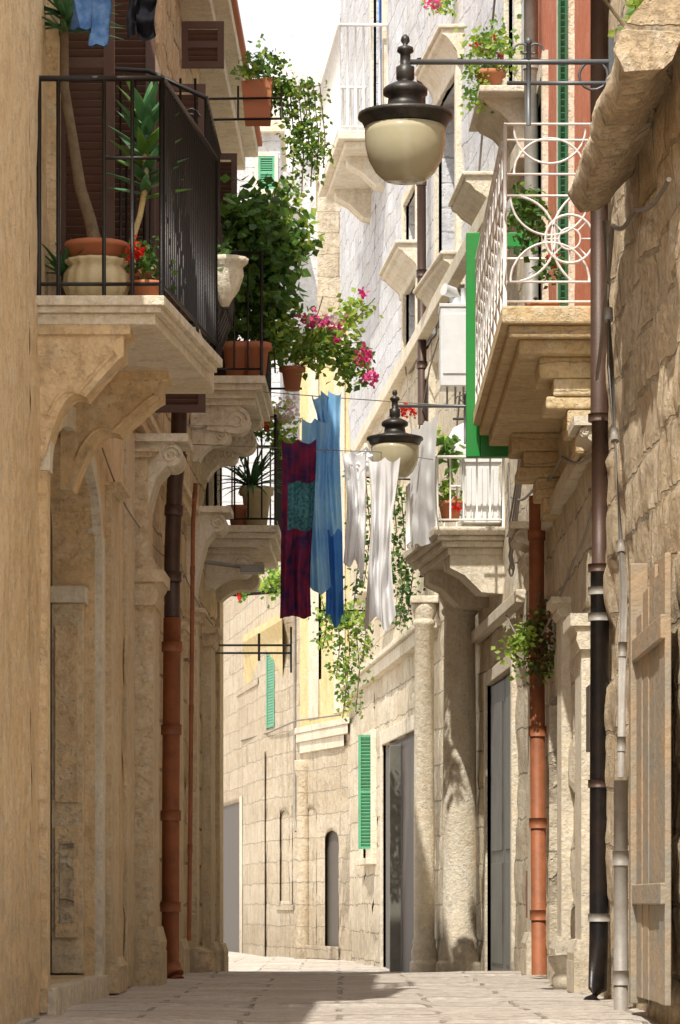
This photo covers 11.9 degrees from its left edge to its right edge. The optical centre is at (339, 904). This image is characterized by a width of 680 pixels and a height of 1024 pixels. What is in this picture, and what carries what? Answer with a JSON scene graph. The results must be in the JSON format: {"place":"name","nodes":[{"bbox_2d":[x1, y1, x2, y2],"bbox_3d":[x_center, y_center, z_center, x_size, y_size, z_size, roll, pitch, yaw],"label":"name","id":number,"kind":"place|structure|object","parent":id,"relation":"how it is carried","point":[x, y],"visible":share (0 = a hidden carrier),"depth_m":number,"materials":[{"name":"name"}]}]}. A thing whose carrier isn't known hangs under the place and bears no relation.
{"place":"outdoors","nodes":[
{"label":"outdoors","id":0,"kind":"place"},
{"bbox_2d":[0,0,124,1023],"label":"wall","id":1,"kind":"structure","parent":0,"point":[23,64],"depth_m":14.50,"materials":[{"name":"beige stone"}]},
{"bbox_2d":[41,0,154,294],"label":"shutters","id":2,"kind":"object","parent":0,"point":[86,59],"visible":0.29,"depth_m":15.54,"materials":[{"name":"paint"}]},
{"bbox_2d":[122,0,217,955],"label":"wall","id":3,"kind":"structure","parent":0,"point":[168,18],"depth_m":25.23,"materials":[{"name":"beige stone"}]},
{"bbox_2d":[36,75,222,494],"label":"iron balcony","id":4,"kind":"structure","parent":3,"relation":"attached to","point":[112,366],"depth_m":15.29,"materials":[{"name":"stone"}]},
{"bbox_2d":[29,0,129,294],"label":"potted yucca","id":5,"kind":"object","parent":4,"relation":"on","point":[81,260],"visible":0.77,"depth_m":15.20,"materials":[{"name":"beige ceramic"}]},
{"bbox_2d":[106,75,190,294],"bbox_3d":[-0.908,-3.352,15.376,0.442,1.123,0.418,0,0,0],"label":"potted aloe","id":6,"kind":"object","parent":4,"relation":"on","point":[147,114],"visible":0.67,"depth_m":15.37,"materials":[{"name":"terracotta"},{"name":"leaf"},{"name":"bark"}]},
{"bbox_2d":[120,234,177,294],"bbox_3d":[-0.933,-2.959,15.249,0.304,0.339,0.310,0,0,-43],"label":"potted geranium","id":7,"kind":"object","parent":4,"relation":"on","point":[144,264],"visible":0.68,"depth_m":15.19,"materials":[{"name":"plant"}]},
{"bbox_2d":[115,67,234,393],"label":"bellied iron balcony","id":8,"kind":"structure","parent":3,"relation":"attached to","point":[225,319],"depth_m":17.23,"materials":[{"name":"metal"}]},
{"bbox_2d":[218,241,248,306],"bbox_3d":[-0.625,-3.288,16.902,0.308,0.384,0.290,0,0,0],"label":"hanging flower urn","id":9,"kind":"object","parent":8,"relation":"attached to","point":[230,273],"visible":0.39,"depth_m":16.83,"materials":[{"name":"stone"}]},
{"bbox_2d":[209,34,338,201],"bbox_3d":[-0.624,-5.325,22.096,1.232,1.107,0.441,0,0,0],"label":"trailing flower box","id":10,"kind":"object","parent":3,"relation":"attached to","point":[260,98],"visible":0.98,"depth_m":22.07,"materials":[{"name":"ceramic"}]},
{"bbox_2d":[237,0,339,78],"label":"sky","id":11,"kind":"structure","parent":0,"point":[275,19],"materials":[{"name":"white"}]},
{"bbox_2d":[16,951,661,1023],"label":"street pavement","id":12,"kind":"structure","parent":0,"point":[249,989],"depth_m":17.11,"materials":[{"name":"stone"}]},
{"bbox_2d":[189,947,216,972],"bbox_3d":[-1.063,0.470,24.600,0.300,0.300,0.292,0,0,0],"label":"stone bollard","id":13,"kind":"object","parent":12,"relation":"on","point":[202,959],"visible":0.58,"depth_m":24.49,"materials":[{"name":"beige stone"}]},
{"bbox_2d":[178,0,261,169],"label":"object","id":14,"kind":"object","parent":12,"relation":"on","point":[241,139],"visible":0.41,"depth_m":27.44,"materials":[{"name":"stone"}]},
{"bbox_2d":[222,115,286,524],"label":"shuttered house","id":15,"kind":"structure","parent":12,"relation":"on","point":[267,159],"depth_m":58.50,"materials":[{"name":"paint"}]},
{"bbox_2d":[223,326,351,960],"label":"wall","id":16,"kind":"structure","parent":12,"relation":"on","point":[244,717],"depth_m":45.69,"materials":[{"name":"beige stone"}]},
{"bbox_2d":[266,654,273,727],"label":"shutter","id":17,"kind":"object","parent":16,"relation":"attached to","point":[269,699],"visible":0.98,"depth_m":46.53,"materials":[{"name":"green paint"}]},
{"bbox_2d":[237,326,348,959],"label":"trim","id":18,"kind":"structure","parent":16,"relation":"attached to","point":[321,736],"depth_m":44.09,"materials":[{"name":"stone"}]},
{"bbox_2d":[261,26,336,439],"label":"bleached tall house","id":19,"kind":"structure","parent":12,"relation":"on","point":[307,53],"depth_m":62.03,"materials":[{"name":"white paint"}]},
{"bbox_2d":[315,171,339,329],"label":"stone stair tower","id":20,"kind":"structure","parent":12,"relation":"on","point":[328,264],"depth_m":45.20,"materials":[{"name":"beige stone"}]},
{"bbox_2d":[102,0,671,660],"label":"wall cables","id":21,"kind":"object","parent":12,"relation":"on","point":[514,500],"depth_m":20.11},
{"bbox_2d":[28,406,108,1015],"bbox_3d":[-1.431,-0.979,16.462,0.285,2.998,2.834,0,0,1],"label":"arched doorway","id":22,"kind":"structure","parent":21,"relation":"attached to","point":[69,603],"depth_m":17.55,"materials":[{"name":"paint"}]},
{"bbox_2d":[70,0,111,46],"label":"hanging jeans","id":23,"kind":"object","parent":21,"relation":"hanging from","point":[93,17],"visible":1,"depth_m":14.89,"materials":[{"name":"fabric"}]},
{"bbox_2d":[126,0,156,40],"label":"hanging black shirt","id":24,"kind":"object","parent":21,"relation":"hanging from","point":[140,18],"visible":1,"depth_m":14.92,"materials":[{"name":"fabric"}]},
{"bbox_2d":[104,21,236,992],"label":"pilasters and trim","id":25,"kind":"object","parent":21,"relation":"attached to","point":[154,458],"visible":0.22,"depth_m":20.35,"materials":[{"name":"stone"}]},
{"bbox_2d":[187,483,197,940],"bbox_3d":[-1.090,-1.417,23.903,0.051,3.360,0.238,0,0,11],"label":"thin rust pipe","id":26,"kind":"object","parent":25,"relation":"attached to","point":[191,714],"visible":1,"depth_m":23.89,"materials":[{"name":"brown metal"}]},
{"bbox_2d":[160,617,183,978],"bbox_3d":[-1.145,-0.703,22.282,0.168,2.511,0.173,0,0,0],"label":"rust drainpipe","id":27,"kind":"object","parent":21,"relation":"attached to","point":[170,813],"visible":0.92,"depth_m":22.25,"materials":[{"name":"brown metal"}]},
{"bbox_2d":[164,413,186,616],"bbox_3d":[-1.121,-2.821,22.300,0.181,1.718,0.127,0,0,0],"label":"dark drainpipe","id":28,"kind":"object","parent":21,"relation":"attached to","point":[173,510],"visible":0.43,"depth_m":22.25,"materials":[{"name":"brown metal"}]},
{"bbox_2d":[191,251,273,482],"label":"flower balcony","id":29,"kind":"structure","parent":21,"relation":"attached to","point":[239,410],"depth_m":26.45,"materials":[{"name":"stone"}]},
{"bbox_2d":[218,173,324,375],"bbox_3d":[-0.646,-5.129,26.817,1.055,1.736,1.206,0,0,0],"label":"climbing vine","id":30,"kind":"object","parent":29,"relation":"on","point":[257,221],"visible":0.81,"depth_m":26.61,"materials":[{"name":"plant"}]},
{"bbox_2d":[268,287,383,392],"bbox_3d":[-0.171,-4.663,26.977,0.972,0.875,0.800,0,0,-18],"label":"potted bougainvillea","id":31,"kind":"object","parent":29,"relation":"on","point":[321,344],"visible":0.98,"depth_m":26.91,"materials":[{"name":"plant"}]},
{"bbox_2d":[205,414,281,602],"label":"balcony","id":32,"kind":"structure","parent":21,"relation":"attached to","point":[248,544],"depth_m":28.40,"materials":[{"name":"stone"}]},
{"bbox_2d":[214,391,304,524],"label":"balcony plants","id":33,"kind":"object","parent":32,"relation":"on","point":[253,487],"visible":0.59,"depth_m":28.45,"materials":[{"name":"green plant"}]},
{"bbox_2d":[215,627,291,672],"bbox_3d":[-0.779,-2.301,29.500,0.693,0.413,0.023,0,0,0],"label":"empty wall bracket","id":34,"kind":"object","parent":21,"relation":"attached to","point":[259,645],"visible":0.91,"depth_m":29.49,"materials":[{"name":"grey metal"}]},
{"bbox_2d":[233,565,280,608],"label":"terrace plants","id":35,"kind":"object","parent":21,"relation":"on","point":[272,581],"visible":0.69,"depth_m":39.87,"materials":[{"name":"green plant"}]},
{"bbox_2d":[193,391,440,459],"bbox_3d":[-0.034,-3.904,26.459,2.304,0.552,0.771,0,0,-25],"label":"clothes line","id":36,"kind":"object","parent":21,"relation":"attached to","point":[323,449],"visible":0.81,"depth_m":26.60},
{"bbox_2d":[280,439,315,618],"bbox_3d":[-0.333,-2.991,25.996,0.290,1.433,0.118,0,0,0],"label":"patterned towel","id":37,"kind":"object","parent":36,"relation":"hanging from","point":[298,474],"visible":1,"depth_m":26.00,"materials":[{"name":"fabric"}]},
{"bbox_2d":[302,395,331,594],"bbox_3d":[-0.190,-3.319,26.416,0.248,1.630,0.156,0,0,0],"label":"blue shirt","id":38,"kind":"object","parent":36,"relation":"hanging from","point":[318,430],"visible":0.77,"depth_m":26.41,"materials":[{"name":"fabric"}]},
{"bbox_2d":[321,391,343,627],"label":"blue trousers","id":39,"kind":"object","parent":36,"relation":"hanging from","point":[334,602],"visible":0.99,"depth_m":26.61,"materials":[{"name":"fabric"}]},
{"bbox_2d":[342,451,365,573],"bbox_3d":[0.112,-3.157,26.305,0.202,0.997,0.104,0,0,0],"label":"towel","id":40,"kind":"object","parent":36,"relation":"hanging from","point":[355,533],"visible":1,"depth_m":26.30,"materials":[{"name":"fabric"}]},
{"bbox_2d":[350,446,372,471],"bbox_3d":[0.188,-3.595,26.356,0.278,0.205,0.088,0,0,0],"label":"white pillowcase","id":41,"kind":"object","parent":36,"relation":"hanging from","point":[369,455],"visible":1,"depth_m":26.35,"materials":[{"name":"fabric"}]},
{"bbox_2d":[364,458,399,630],"bbox_3d":[0.343,-2.891,26.203,0.282,1.397,0.142,0,0,-7],"label":"white sheet","id":42,"kind":"object","parent":36,"relation":"hanging from","point":[383,475],"visible":1,"depth_m":26.20,"materials":[{"name":"fabric"}]},
{"bbox_2d":[410,413,438,548],"bbox_3d":[0.703,-3.541,27.434,0.053,1.054,0.966,0,0,-13],"label":"white bath towel","id":43,"kind":"object","parent":36,"relation":"hanging from","point":[423,515],"visible":0.91,"depth_m":27.37,"materials":[{"name":"fabric"}]},
{"bbox_2d":[358,34,613,184],"bbox_3d":[0.758,-4.146,17.000,1.333,0.765,0.496,0,0,0],"label":"street lamp","id":44,"kind":"object","parent":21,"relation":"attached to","point":[405,132],"visible":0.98,"depth_m":16.90,"materials":[{"name":"beige glass"}]},
{"bbox_2d":[466,232,534,457],"bbox_3d":[1.087,-3.790,22.140,0.465,1.520,0.080,0,0,0],"label":"green metal frame","id":45,"kind":"object","parent":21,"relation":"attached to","point":[477,445],"visible":0.4,"depth_m":22.10,"materials":[{"name":"paint"}]},
{"bbox_2d":[473,123,589,521],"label":"white lattice balcony","id":46,"kind":"structure","parent":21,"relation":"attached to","point":[532,380],"depth_m":18.70,"materials":[{"name":"stone"}]},
{"bbox_2d":[507,182,568,305],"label":"balcony pot plants","id":47,"kind":"object","parent":46,"relation":"on","point":[529,213],"visible":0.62,"depth_m":18.86,"materials":[{"name":"green plant"}]},
{"bbox_2d":[528,496,546,974],"bbox_3d":[1.350,-1.154,22.300,0.138,3.268,0.120,0,0,0],"label":"rusty drainpipe","id":48,"kind":"object","parent":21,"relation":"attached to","point":[537,726],"visible":0.84,"depth_m":22.25,"materials":[{"name":"orange metal"}]},
{"bbox_2d":[491,591,555,685],"bbox_3d":[1.290,-1.799,22.058,0.498,0.646,0.368,0,0,-24],"label":"wall ivy","id":49,"kind":"object","parent":48,"relation":"attached to","point":[533,652],"depth_m":22.04,"materials":[{"name":"green plant"}]},
{"bbox_2d":[506,0,591,992],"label":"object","id":50,"kind":"object","parent":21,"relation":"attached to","point":[573,633],"visible":0.45,"depth_m":19.77,"materials":[{"name":"stone"}]},
{"bbox_2d":[583,0,609,999],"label":"black drainpipe","id":51,"kind":"object","parent":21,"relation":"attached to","point":[598,914],"visible":0.77,"depth_m":17.34,"materials":[{"name":"grey metal"}]},
{"bbox_2d":[602,220,626,776],"bbox_3d":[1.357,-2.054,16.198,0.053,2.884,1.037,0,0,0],"label":"grey conduit","id":52,"kind":"object","parent":21,"relation":"attached to","point":[621,553],"visible":1,"depth_m":15.73,"materials":[{"name":"metal"}]},
{"bbox_2d":[567,0,679,212],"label":"eroded cornice","id":53,"kind":"structure","parent":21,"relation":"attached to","point":[646,49],"depth_m":14.11,"materials":[{"name":"stone"}]},
{"bbox_2d":[603,0,643,35],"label":"roof shrub","id":54,"kind":"object","parent":53,"relation":"on","point":[633,5],"visible":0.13,"depth_m":14.69,"materials":[{"name":"green plant"}]},
{"bbox_2d":[629,552,670,1005],"bbox_3d":[1.360,-0.550,14.215,0.080,2.000,1.430,0,0,0],"label":"weathered board door","id":55,"kind":"structure","parent":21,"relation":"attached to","point":[650,792],"depth_m":14.23,"materials":[{"name":"beige wood"}]},
{"bbox_2d":[339,0,561,972],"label":"limestone townhouse","id":56,"kind":"structure","parent":12,"relation":"on","point":[438,786],"depth_m":31.51,"materials":[{"name":"beige stone"}]},
{"bbox_2d":[319,23,388,223],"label":"white upper balcony","id":57,"kind":"structure","parent":56,"relation":"attached to","point":[352,179],"depth_m":37.30,"materials":[{"name":"stone"}]},
{"bbox_2d":[308,595,411,721],"bbox_3d":[0.204,-2.566,33.956,1.006,1.331,0.523,0,0,22],"label":"trailing creeper","id":58,"kind":"object","parent":56,"relation":"attached to","point":[349,624],"visible":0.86,"depth_m":33.98,"materials":[{"name":"green plant"}]},
{"bbox_2d":[341,470,424,633],"bbox_3d":[0.482,-3.619,33.014,0.939,1.770,0.493,0,0,0],"label":"hanging ivy","id":59,"kind":"object","parent":56,"relation":"attached to","point":[406,575],"visible":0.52,"depth_m":32.99,"materials":[{"name":"green plant"}]},
{"bbox_2d":[366,390,465,478],"bbox_3d":[0.809,-3.806,26.400,1.192,0.711,0.462,0,0,0],"label":"street lamp","id":60,"kind":"object","parent":56,"relation":"attached to","point":[394,441],"visible":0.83,"depth_m":26.29,"materials":[{"name":"black metal"}]},
{"bbox_2d":[416,58,426,424],"bbox_3d":[0.809,-6.577,32.400,0.116,3.629,0.104,0,0,0],"label":"brown downspout","id":61,"kind":"object","parent":56,"relation":"attached to","point":[421,270],"visible":0.55,"depth_m":32.36,"materials":[{"name":"brown metal"}]},
{"bbox_2d":[420,0,456,17],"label":"window ledge flowers","id":62,"kind":"object","parent":56,"relation":"on","point":[436,4],"visible":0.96,"depth_m":30.45,"materials":[{"name":"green plant"}]},
{"bbox_2d":[386,675,509,972],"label":"doors","id":63,"kind":"structure","parent":56,"relation":"in","point":[399,757],"depth_m":34.16,"materials":[{"name":"grey paint"}]},
{"bbox_2d":[438,283,465,410],"bbox_3d":[1.116,-4.777,28.074,0.534,1.081,0.372,0,0,0],"label":"wall water heater","id":64,"kind":"object","parent":56,"relation":"attached to","point":[452,345],"depth_m":27.89,"materials":[{"name":"white metal"}]},
{"bbox_2d":[403,455,504,610],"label":"laundry balcony","id":65,"kind":"structure","parent":56,"relation":"attached to","point":[460,568],"depth_m":27.15,"materials":[{"name":"stone"}]},
{"bbox_2d":[399,403,465,522],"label":"potted plants","id":66,"kind":"object","parent":65,"relation":"on","point":[448,443],"visible":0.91,"depth_m":27.24,"materials":[{"name":"plant"}]},
{"bbox_2d":[458,459,501,526],"bbox_3d":[1.185,-3.464,27.450,0.371,0.540,0.340,0,0,0],"label":"cloth","id":67,"kind":"object","parent":65,"relation":"on","point":[470,488],"visible":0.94,"depth_m":27.30,"materials":[{"name":"fabric"}]},
{"bbox_2d":[469,85,523,159],"bbox_3d":[1.237,-6.004,25.350,0.426,0.393,1.300,0,0,0],"label":"stone ledge","id":68,"kind":"object","parent":56,"relation":"attached to","point":[505,103],"visible":0.62,"depth_m":24.90,"materials":[{"name":"beige stone"}]},
{"bbox_2d":[453,14,523,114],"bbox_3d":[1.161,-6.426,25.067,0.526,0.803,0.564,0,0,31],"label":"potted trailing geranium","id":69,"kind":"object","parent":68,"relation":"on","point":[490,74],"visible":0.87,"depth_m":25.01,"materials":[{"name":"plant"}]},
{"bbox_2d":[548,954,567,989],"bbox_3d":[1.360,0.410,19.600,0.220,0.220,0.220,0,0,0],"label":"stone doorstep block","id":70,"kind":"structure","parent":12,"relation":"on","point":[558,963],"depth_m":19.53,"materials":[{"name":"beige stone"}]},
{"bbox_2d":[612,780,628,1009],"bbox_3d":[1.342,-0.021,15.600,0.080,1.143,0.078,0,0,0],"label":"grey standpipe","id":71,"kind":"object","parent":12,"relation":"on","point":[620,864],"visible":0.85,"depth_m":15.57,"materials":[{"name":"metal"}]},
{"bbox_2d":[449,420,465,454],"bbox_3d":[1.062,-3.628,27.800,0.380,1.016,0.370,0,0,0],"label":"balcony parasol","id":72,"kind":"object","parent":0,"point":[458,430],"visible":0.14,"depth_m":27.67,"materials":[{"name":"white fabric"}]},
{"bbox_2d":[528,0,603,996],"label":"wall","id":73,"kind":"structure","parent":0,"point":[564,536],"depth_m":20.68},
{"bbox_2d":[603,0,679,1023],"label":"wall","id":74,"kind":"structure","parent":0,"point":[644,295],"depth_m":15.17,"materials":[{"name":"beige stone"}]},
{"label":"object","id":75,"kind":"object","parent":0,"visible":0},
{"bbox_2d":[523,0,539,299],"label":"grey downspout","id":76,"kind":"object","parent":75,"relation":"attached to","point":[531,33],"visible":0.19,"depth_m":22.96,"materials":[{"name":"metal"}]}
]}

